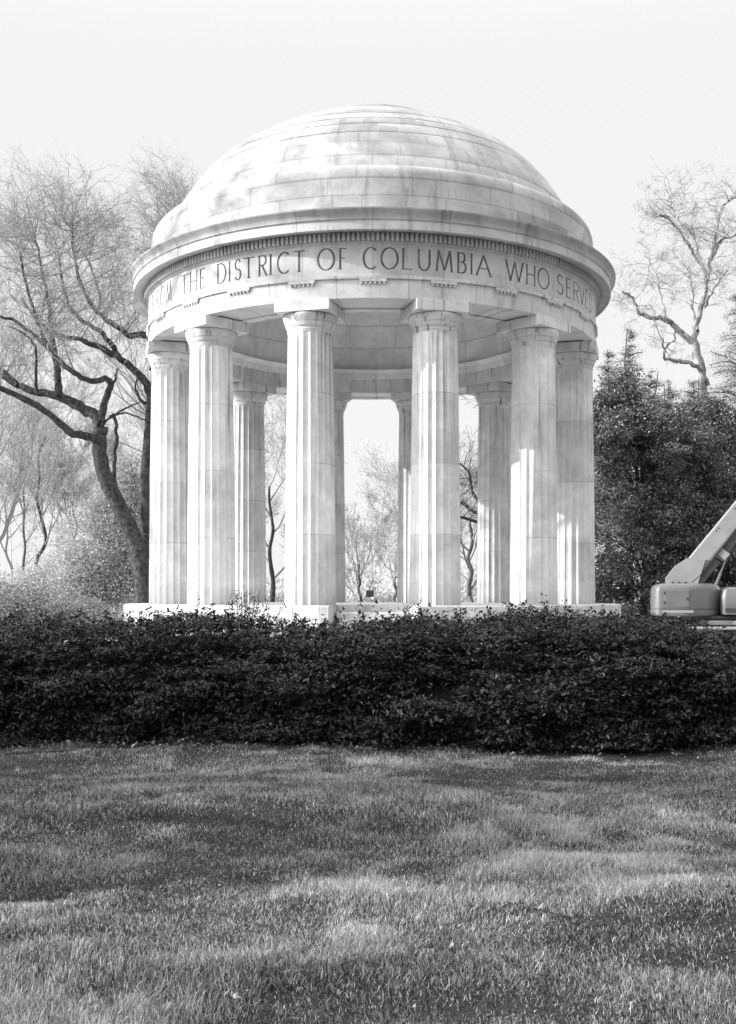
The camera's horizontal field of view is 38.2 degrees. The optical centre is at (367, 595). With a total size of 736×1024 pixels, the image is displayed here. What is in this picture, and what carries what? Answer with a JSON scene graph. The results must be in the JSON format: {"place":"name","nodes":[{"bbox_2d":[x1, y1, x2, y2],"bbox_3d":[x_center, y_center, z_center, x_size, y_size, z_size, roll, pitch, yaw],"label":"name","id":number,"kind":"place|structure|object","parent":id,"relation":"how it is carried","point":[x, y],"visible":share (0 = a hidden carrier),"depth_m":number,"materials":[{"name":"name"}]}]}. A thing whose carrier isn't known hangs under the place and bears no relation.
{"place":"outdoors","nodes":[
{"label":"outdoors","id":0,"kind":"place"},
{"bbox_2d":[0,597,735,1023],"bbox_3d":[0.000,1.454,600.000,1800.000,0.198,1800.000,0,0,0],"label":"ground","id":1,"kind":"structure","parent":0,"point":[472,771],"depth_m":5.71,"materials":[{"name":"plant"}]},
{"bbox_2d":[0,251,72,542],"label":"deciduous tree","id":2,"kind":"object","parent":1,"relation":"on","point":[21,461],"visible":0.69,"depth_m":44.37,"materials":[{"name":"grey plant"}]},
{"bbox_2d":[0,375,80,591],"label":"deciduous tree","id":3,"kind":"object","parent":1,"relation":"on","point":[25,541],"visible":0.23,"depth_m":57.73,"materials":[{"name":"grey plant"}]},
{"bbox_2d":[0,404,86,592],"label":"deciduous tree","id":4,"kind":"object","parent":1,"relation":"on","point":[30,514],"visible":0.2,"depth_m":65.91,"materials":[{"name":"grey plant"}]},
{"bbox_2d":[0,534,91,610],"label":"leafy shrub","id":5,"kind":"object","parent":1,"relation":"on","point":[33,573],"visible":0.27,"depth_m":49.63,"materials":[{"name":"grey plant"}]},
{"bbox_2d":[0,575,123,637],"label":"leafy shrub","id":6,"kind":"object","parent":1,"relation":"on","point":[15,606],"visible":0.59,"depth_m":26.86,"materials":[{"name":"grey plant"}]},
{"bbox_2d":[2,393,121,568],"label":"deciduous tree","id":7,"kind":"object","parent":1,"relation":"on","point":[56,508],"visible":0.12,"depth_m":72.16,"materials":[{"name":"grey plant"}]},
{"bbox_2d":[0,351,129,621],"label":"deciduous tree","id":8,"kind":"object","parent":1,"relation":"on","point":[50,434],"visible":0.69,"depth_m":51.74,"materials":[{"name":"grey plant"}]},
{"bbox_2d":[15,400,126,596],"bbox_3d":[-16.287,-4.877,59.849,6.169,12.838,5.803,0,0,0],"label":"deciduous tree","id":9,"kind":"object","parent":1,"relation":"on","point":[90,476],"visible":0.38,"depth_m":59.25,"materials":[{"name":"grey plant"}]},
{"bbox_2d":[36,446,149,618],"bbox_3d":[-10.322,-2.243,42.007,5.608,7.491,4.321,0,0,0],"label":"leafy shrub","id":10,"kind":"object","parent":1,"relation":"on","point":[109,569],"visible":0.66,"depth_m":41.40,"materials":[{"name":"grey plant"}]},
{"bbox_2d":[0,136,205,602],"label":"deciduous tree","id":11,"kind":"object","parent":1,"relation":"on","point":[137,541],"visible":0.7,"depth_m":36.78,"materials":[{"name":"grey plant"}]},
{"bbox_2d":[61,361,145,617],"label":"deciduous tree","id":12,"kind":"object","parent":1,"relation":"on","point":[124,439],"visible":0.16,"depth_m":68.58,"materials":[{"name":"grey plant"}]},
{"bbox_2d":[26,199,281,455],"bbox_3d":[-7.889,-7.117,45.449,10.788,17.443,11.414,0,0,0],"label":"deciduous tree","id":13,"kind":"object","parent":1,"relation":"on","point":[132,388],"visible":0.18,"depth_m":44.54,"materials":[{"name":"grey plant"}]},
{"bbox_2d":[232,991,240,999],"bbox_3d":[-0.452,1.379,3.656,0.036,0.013,0.047,-14,9,-15],"label":"fallen leaf","id":14,"kind":"object","parent":1,"relation":"on","point":[236,995],"visible":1,"depth_m":3.66,"materials":[{"name":"plant"}]},
{"bbox_2d":[265,431,283,540],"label":"deciduous tree","id":15,"kind":"object","parent":1,"relation":"on","point":[275,503],"visible":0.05,"depth_m":76.74,"materials":[{"name":"grey plant"}]},
{"bbox_2d":[264,395,347,601],"bbox_3d":[-5.369,-5.893,58.203,6.644,14.904,9.591,0,0,36],"label":"deciduous tree","id":16,"kind":"object","parent":1,"relation":"on","point":[269,552],"visible":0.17,"depth_m":58.29,"materials":[{"name":"grey plant"}]},
{"bbox_2d":[276,504,351,578],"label":"deciduous tree","id":17,"kind":"object","parent":1,"relation":"on","point":[283,541],"visible":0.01,"depth_m":95.80,"materials":[{"name":"grey plant"}]},
{"bbox_2d":[0,556,730,604],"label":"wood","id":18,"kind":"object","parent":1,"relation":"on","point":[376,588],"visible":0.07,"depth_m":164.35,"materials":[{"name":"grey plant"}]},
{"bbox_2d":[0,736,735,761],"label":"soil bed","id":19,"kind":"object","parent":1,"relation":"on","point":[610,754],"visible":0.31,"depth_m":9.83,"materials":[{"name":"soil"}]},
{"bbox_2d":[226,585,288,636],"bbox_3d":[-1.265,0.661,12.495,0.788,1.581,0.412,0,0,9],"label":"young shrub","id":20,"kind":"object","parent":19,"relation":"on","point":[245,601],"visible":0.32,"depth_m":12.51,"materials":[{"name":"grey plant"}]},
{"bbox_2d":[0,593,735,752],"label":"hedge","id":21,"kind":"object","parent":19,"relation":"on","point":[593,682],"visible":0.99,"depth_m":10.16,"materials":[{"name":"black plant"}]},
{"bbox_2d":[454,605,472,625],"bbox_3d":[1.103,0.781,12.419,0.168,1.339,0.249,0,0,37],"label":"young shrub","id":22,"kind":"object","parent":19,"relation":"on","point":[463,613],"visible":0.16,"depth_m":12.44,"materials":[{"name":"grey plant"}]},
{"bbox_2d":[366,591,373,601],"bbox_3d":[0.109,0.600,60.000,0.440,1.800,0.060,0,0,0],"label":"information sign","id":23,"kind":"object","parent":1,"relation":"on","point":[369,594],"visible":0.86,"depth_m":59.97,"materials":[{"name":"metal"}]},
{"bbox_2d":[345,503,397,601],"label":"deciduous tree","id":24,"kind":"object","parent":1,"relation":"on","point":[365,538],"visible":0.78,"depth_m":61.74,"materials":[{"name":"grey plant"}]},
{"bbox_2d":[345,483,397,601],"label":"deciduous tree","id":25,"kind":"object","parent":1,"relation":"on","point":[394,576],"visible":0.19,"depth_m":91.77,"materials":[{"name":"grey plant"}]},
{"bbox_2d":[348,424,476,562],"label":"deciduous tree","id":26,"kind":"object","parent":1,"relation":"on","point":[376,467],"visible":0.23,"depth_m":80.68,"materials":[{"name":"grey plant"}]},
{"bbox_2d":[394,435,477,601],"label":"deciduous tree","id":27,"kind":"object","parent":1,"relation":"on","point":[473,533],"visible":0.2,"depth_m":65.46,"materials":[{"name":"grey plant"}]},
{"bbox_2d":[459,395,478,523],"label":"deciduous tree","id":28,"kind":"object","parent":1,"relation":"on","point":[463,501],"visible":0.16,"depth_m":47.16,"materials":[{"name":"grey plant"}]},
{"bbox_2d":[568,908,573,916],"bbox_3d":[0.916,1.430,4.789,0.034,0.012,0.050,26,42,9],"label":"fallen leaf","id":29,"kind":"object","parent":1,"relation":"on","point":[571,912],"visible":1,"depth_m":4.79,"materials":[{"name":"plant"}]},
{"bbox_2d":[593,349,639,588],"bbox_3d":[10.394,-4.710,46.821,7.006,12.420,6.814,0,0,0],"label":"conifer tree","id":30,"kind":"object","parent":1,"relation":"on","point":[607,366],"visible":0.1,"depth_m":46.87,"materials":[{"name":"grey plant"}]},
{"bbox_2d":[594,328,660,610],"bbox_3d":[10.856,-4.827,43.981,5.861,12.656,5.214,0,0,-44],"label":"conifer tree","id":31,"kind":"object","parent":1,"relation":"on","point":[629,355],"visible":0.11,"depth_m":43.91,"materials":[{"name":"grey plant"}]},
{"bbox_2d":[597,379,682,624],"bbox_3d":[14.208,-4.360,50.636,7.341,11.725,7.560,0,0,21],"label":"conifer tree","id":32,"kind":"object","parent":1,"relation":"on","point":[674,393],"visible":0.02,"depth_m":49.87,"materials":[{"name":"grey plant"}]},
{"bbox_2d":[595,368,693,567],"bbox_3d":[11.450,-3.858,43.502,7.258,10.719,6.496,0,0,0],"label":"conifer tree","id":33,"kind":"object","parent":1,"relation":"on","point":[653,382],"visible":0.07,"depth_m":42.80,"materials":[{"name":"grey plant"}]},
{"bbox_2d":[593,359,735,630],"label":"evergreen tree","id":34,"kind":"object","parent":1,"relation":"on","point":[622,442],"visible":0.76,"depth_m":37.23,"materials":[{"name":"black plant"}]},
{"bbox_2d":[602,378,730,623],"bbox_3d":[13.765,-3.966,45.852,6.752,10.942,7.808,0,0,-41],"label":"conifer tree","id":35,"kind":"object","parent":1,"relation":"on","point":[693,383],"visible":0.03,"depth_m":45.95,"materials":[{"name":"grey plant"}]},
{"bbox_2d":[607,148,735,401],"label":"sycamore tree","id":36,"kind":"object","parent":1,"relation":"on","point":[699,364],"visible":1,"depth_m":51.80,"materials":[{"name":"grey plant"}]},
{"bbox_2d":[652,384,735,630],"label":"evergreen tree","id":37,"kind":"object","parent":1,"relation":"on","point":[711,409],"visible":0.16,"depth_m":39.63,"materials":[{"name":"black plant"}]},
{"bbox_2d":[671,289,735,495],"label":"conifer tree","id":38,"kind":"object","parent":1,"relation":"on","point":[732,362],"visible":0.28,"depth_m":44.23,"materials":[{"name":"grey plant"}]},
{"bbox_2d":[0,0,735,596],"label":"sky","id":39,"kind":"structure","parent":0,"point":[585,91],"materials":[{"name":"white"}]},
{"label":"plaza","id":40,"kind":"structure","parent":0,"visible":0},
{"bbox_2d":[123,104,620,641],"bbox_3d":[0.107,-5.600,29.270,13.359,14.300,13.360,0,0,-42],"label":"war memorial","id":41,"kind":"object","parent":40,"relation":"on","point":[419,268],"visible":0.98,"depth_m":24.89,"materials":[{"name":"stone"}]},
{"bbox_2d":[650,501,735,654],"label":"boom lift","id":42,"kind":"object","parent":40,"relation":"on","point":[685,590],"visible":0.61,"depth_m":22.14,"materials":[{"name":"paint"}]}
]}

